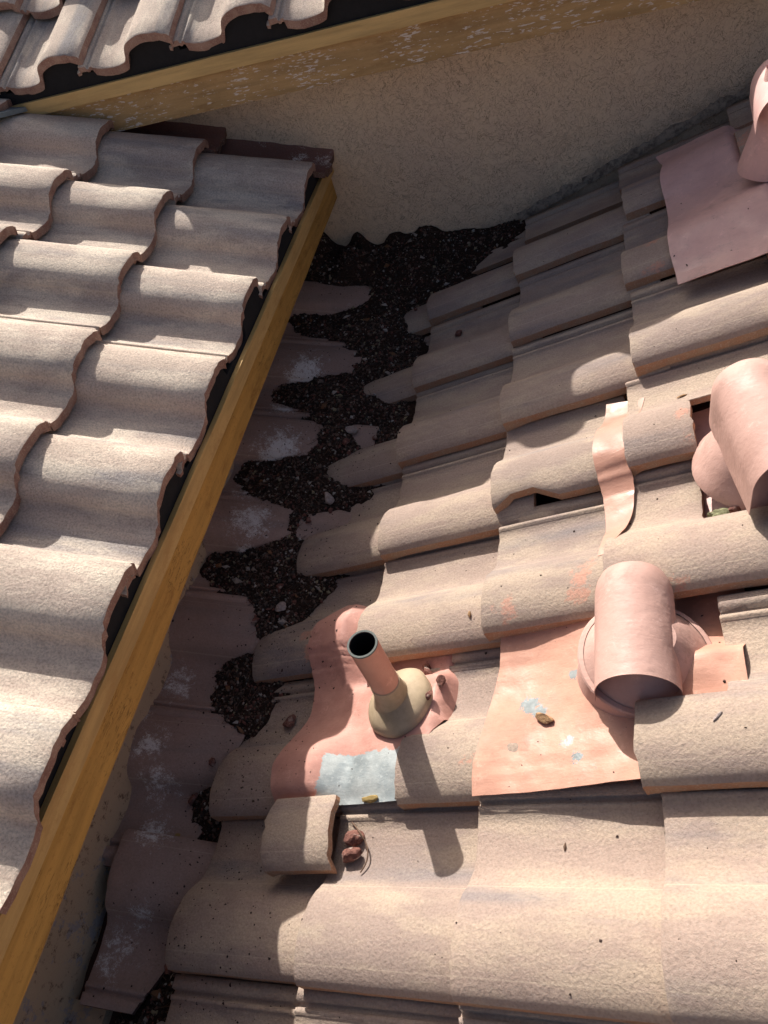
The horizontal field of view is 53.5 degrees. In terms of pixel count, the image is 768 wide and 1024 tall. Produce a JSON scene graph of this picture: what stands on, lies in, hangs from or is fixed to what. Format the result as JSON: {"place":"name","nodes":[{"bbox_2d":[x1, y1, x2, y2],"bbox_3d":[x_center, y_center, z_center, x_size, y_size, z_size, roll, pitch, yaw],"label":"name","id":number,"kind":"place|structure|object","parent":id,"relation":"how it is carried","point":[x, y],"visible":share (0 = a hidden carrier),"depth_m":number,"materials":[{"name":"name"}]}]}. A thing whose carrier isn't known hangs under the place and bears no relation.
{"place":"outdoors","nodes":[
{"label":"outdoors","id":0,"kind":"place"},
{"label":"ground","id":1,"kind":"structure","parent":0,"visible":0},
{"bbox_2d":[13,461,233,1023],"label":"house wall","id":2,"kind":"structure","parent":1,"relation":"on","point":[53,991],"depth_m":1.48,"materials":[{"name":"paint"}]},
{"bbox_2d":[0,98,336,1023],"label":"tiled roof","id":3,"kind":"structure","parent":2,"relation":"on","point":[152,276],"depth_m":1.59,"materials":[{"name":"ceramic"}]},
{"bbox_2d":[167,0,767,245],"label":"stucco wall","id":4,"kind":"structure","parent":1,"relation":"on","point":[489,137],"depth_m":2.19,"materials":[{"name":"beige paint"}]},
{"bbox_2d":[78,281,378,1023],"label":"tiled roof","id":5,"kind":"structure","parent":4,"relation":"attached to","point":[144,843],"depth_m":1.68,"materials":[{"name":"concrete"}]},
{"bbox_2d":[188,793,197,805],"bbox_3d":[-0.406,0.610,1.620,0.015,0.019,0.028,19,57,32],"label":"rock","id":6,"kind":"object","parent":5,"relation":"on","point":[194,798],"visible":1,"depth_m":1.61,"materials":[{"name":"brown stone"}]},
{"bbox_2d":[208,757,215,766],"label":"rock","id":7,"kind":"object","parent":5,"relation":"on","point":[212,761],"visible":1,"depth_m":1.61,"materials":[{"name":"brown stone"}]},
{"bbox_2d":[251,617,259,622],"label":"rock","id":8,"kind":"object","parent":5,"relation":"on","point":[255,620],"visible":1,"depth_m":1.79,"materials":[{"name":"brown stone"}]},
{"bbox_2d":[115,219,525,1023],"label":"leaf litter","id":9,"kind":"object","parent":5,"relation":"on","point":[352,269],"visible":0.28,"depth_m":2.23,"materials":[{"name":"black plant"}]},
{"bbox_2d":[164,964,172,973],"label":"rock","id":10,"kind":"object","parent":9,"relation":"on","point":[166,971],"visible":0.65,"depth_m":1.44,"materials":[{"name":"brown stone"}]},
{"bbox_2d":[276,583,283,589],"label":"rock","id":11,"kind":"object","parent":9,"relation":"on","point":[279,585],"visible":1,"depth_m":1.85,"materials":[{"name":"brown stone"}]},
{"bbox_2d":[275,601,285,611],"bbox_3d":[-0.244,0.224,1.795,0.028,0.018,0.027,-20,34,9],"label":"stone","id":12,"kind":"object","parent":9,"relation":"on","point":[280,606],"visible":1,"depth_m":1.79,"materials":[{"name":"grey stone"}]},
{"bbox_2d":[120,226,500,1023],"bbox_3d":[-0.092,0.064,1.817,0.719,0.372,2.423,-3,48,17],"label":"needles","id":13,"kind":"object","parent":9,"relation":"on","point":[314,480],"visible":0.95,"depth_m":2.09,"materials":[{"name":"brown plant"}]},
{"bbox_2d":[324,492,333,504],"bbox_3d":[-0.144,-0.037,1.992,0.024,0.022,0.036,-18,46,3],"label":"rock","id":14,"kind":"object","parent":9,"relation":"on","point":[329,499],"visible":1,"depth_m":1.99,"materials":[{"name":"stone"}]},
{"bbox_2d":[342,438,349,444],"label":"rock","id":15,"kind":"object","parent":9,"relation":"on","point":[345,441],"visible":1,"depth_m":2.08,"materials":[{"name":"brown stone"}]},
{"bbox_2d":[345,426,358,434],"bbox_3d":[-0.089,-0.227,2.117,0.033,0.023,0.032,-33,47,-11],"label":"rock","id":16,"kind":"object","parent":5,"relation":"on","point":[353,430],"visible":1,"depth_m":2.11,"materials":[{"name":"stone"}]},
{"bbox_2d":[93,194,748,1023],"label":"dirt specks","id":17,"kind":"object","parent":5,"relation":"on","point":[297,716],"visible":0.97,"depth_m":1.53,"materials":[{"name":"brown soil"}]},
{"bbox_2d":[165,98,767,1023],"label":"tiled roof","id":18,"kind":"structure","parent":5,"relation":"on","point":[505,908],"depth_m":1.33,"materials":[{"name":"beige ceramic"}]},
{"bbox_2d":[282,714,295,726],"bbox_3d":[-0.198,0.447,1.620,0.024,0.024,0.033,27,62,36],"label":"rock","id":19,"kind":"object","parent":18,"relation":"on","point":[289,721],"visible":1,"depth_m":1.61,"materials":[{"name":"brown stone"}]},
{"bbox_2d":[259,795,339,876],"bbox_3d":[-0.143,0.571,1.348,0.150,0.053,0.126,-15,43,27],"label":"broken tile","id":20,"kind":"object","parent":18,"relation":"on","point":[297,836],"visible":1,"depth_m":1.33,"materials":[{"name":"beige concrete"}]},
{"bbox_2d":[342,847,361,862],"bbox_3d":[-0.055,0.583,1.292,0.039,0.024,0.021,-18,37,23],"label":"rock","id":21,"kind":"object","parent":18,"relation":"on","point":[351,854],"visible":1,"depth_m":1.28,"materials":[{"name":"pink stone"}]},
{"bbox_2d":[343,830,364,846],"bbox_3d":[-0.053,0.562,1.316,0.038,0.026,0.031,-26,41,16],"label":"rock","id":22,"kind":"object","parent":18,"relation":"on","point":[353,838],"visible":0.98,"depth_m":1.31,"materials":[{"name":"stone"}]},
{"bbox_2d":[351,822,368,872],"bbox_3d":[-0.039,0.568,1.301,0.023,0.024,0.094,-20,46,1],"label":"twig","id":23,"kind":"object","parent":18,"relation":"on","point":[354,825],"visible":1,"depth_m":1.29,"materials":[{"name":"brown wood"}]},
{"bbox_2d":[270,604,458,804],"bbox_3d":[-0.032,0.293,1.424,0.399,0.331,0.444,-3,48,17],"label":"vent pipe","id":24,"kind":"object","parent":18,"relation":"on","point":[377,717],"visible":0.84,"depth_m":1.41,"materials":[{"name":"metal"}]},
{"bbox_2d":[362,795,377,802],"bbox_3d":[-0.024,0.502,1.329,0.035,0.010,0.012,-24,42,30],"label":"leaf","id":25,"kind":"object","parent":24,"relation":"on","point":[371,799],"visible":1,"depth_m":1.32,"materials":[{"name":"yellow plant"}]},
{"bbox_2d":[424,665,432,674],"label":"rock","id":26,"kind":"object","parent":24,"relation":"on","point":[427,671],"visible":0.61,"depth_m":1.46,"materials":[{"name":"stone"}]},
{"bbox_2d":[425,690,432,699],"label":"rock","id":27,"kind":"object","parent":24,"relation":"on","point":[428,694],"visible":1,"depth_m":1.37,"materials":[{"name":"stone"}]},
{"bbox_2d":[436,675,445,686],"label":"rock","id":28,"kind":"object","parent":24,"relation":"on","point":[440,680],"visible":1,"depth_m":1.39,"materials":[{"name":"stone"}]},
{"bbox_2d":[455,330,461,336],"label":"rock","id":29,"kind":"object","parent":18,"relation":"on","point":[458,333],"visible":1,"depth_m":2.20,"materials":[{"name":"brown stone"}]},
{"bbox_2d":[472,561,747,796],"bbox_3d":[0.345,0.260,1.183,0.429,0.204,0.328,-3,48,17],"label":"hooded vent","id":30,"kind":"object","parent":18,"relation":"on","point":[642,633],"visible":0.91,"depth_m":1.17,"materials":[{"name":"pink metal"}]},
{"bbox_2d":[535,712,553,723],"bbox_3d":[0.256,0.331,1.223,0.034,0.015,0.015,11,56,49],"label":"stone","id":31,"kind":"object","parent":30,"relation":"on","point":[543,718],"visible":1,"depth_m":1.22,"materials":[{"name":"brown stone"}]},
{"bbox_2d":[592,397,644,555],"bbox_3d":[0.435,-0.080,1.446,0.087,0.068,0.442,3,50,22],"label":"metal strip","id":32,"kind":"object","parent":18,"relation":"on","point":[615,477],"visible":0.95,"depth_m":1.44,"materials":[{"name":"metal"}]},
{"bbox_2d":[656,59,767,284],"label":"vent pipe","id":33,"kind":"object","parent":18,"relation":"on","point":[715,183],"visible":0.98,"depth_m":1.70,"materials":[{"name":"pink metal"}]},
{"bbox_2d":[713,711,721,720],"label":"pebble","id":34,"kind":"object","parent":18,"relation":"on","point":[717,715],"visible":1,"depth_m":1.02,"materials":[{"name":"stone"}]},
{"bbox_2d":[707,508,729,517],"bbox_3d":[0.561,0.009,1.274,0.045,0.022,0.034,-3,48,17],"label":"moss clump","id":35,"kind":"object","parent":18,"relation":"on","point":[717,512],"visible":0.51,"depth_m":1.27,"materials":[{"name":"plant"}]},
{"bbox_2d":[692,358,767,517],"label":"hooded vent","id":36,"kind":"object","parent":18,"relation":"on","point":[730,463],"visible":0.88,"depth_m":1.23,"materials":[{"name":"pink metal"}]},
{"bbox_2d":[728,506,741,512],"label":"rock","id":37,"kind":"object","parent":18,"relation":"on","point":[734,509],"visible":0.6,"depth_m":1.26,"materials":[{"name":"brown stone"}]},
{"bbox_2d":[0,0,699,131],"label":"tiled roof","id":38,"kind":"structure","parent":4,"relation":"on","point":[122,65],"depth_m":2.05,"materials":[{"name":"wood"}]},
{"bbox_2d":[516,82,750,219],"bbox_3d":[1.412,-1.286,1.724,2.330,0.964,0.021,-3,48,17],"label":"mortar bead","id":39,"kind":"object","parent":4,"relation":"attached to","point":[720,104],"visible":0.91,"depth_m":2.19,"materials":[{"name":"grey concrete"}]}
]}

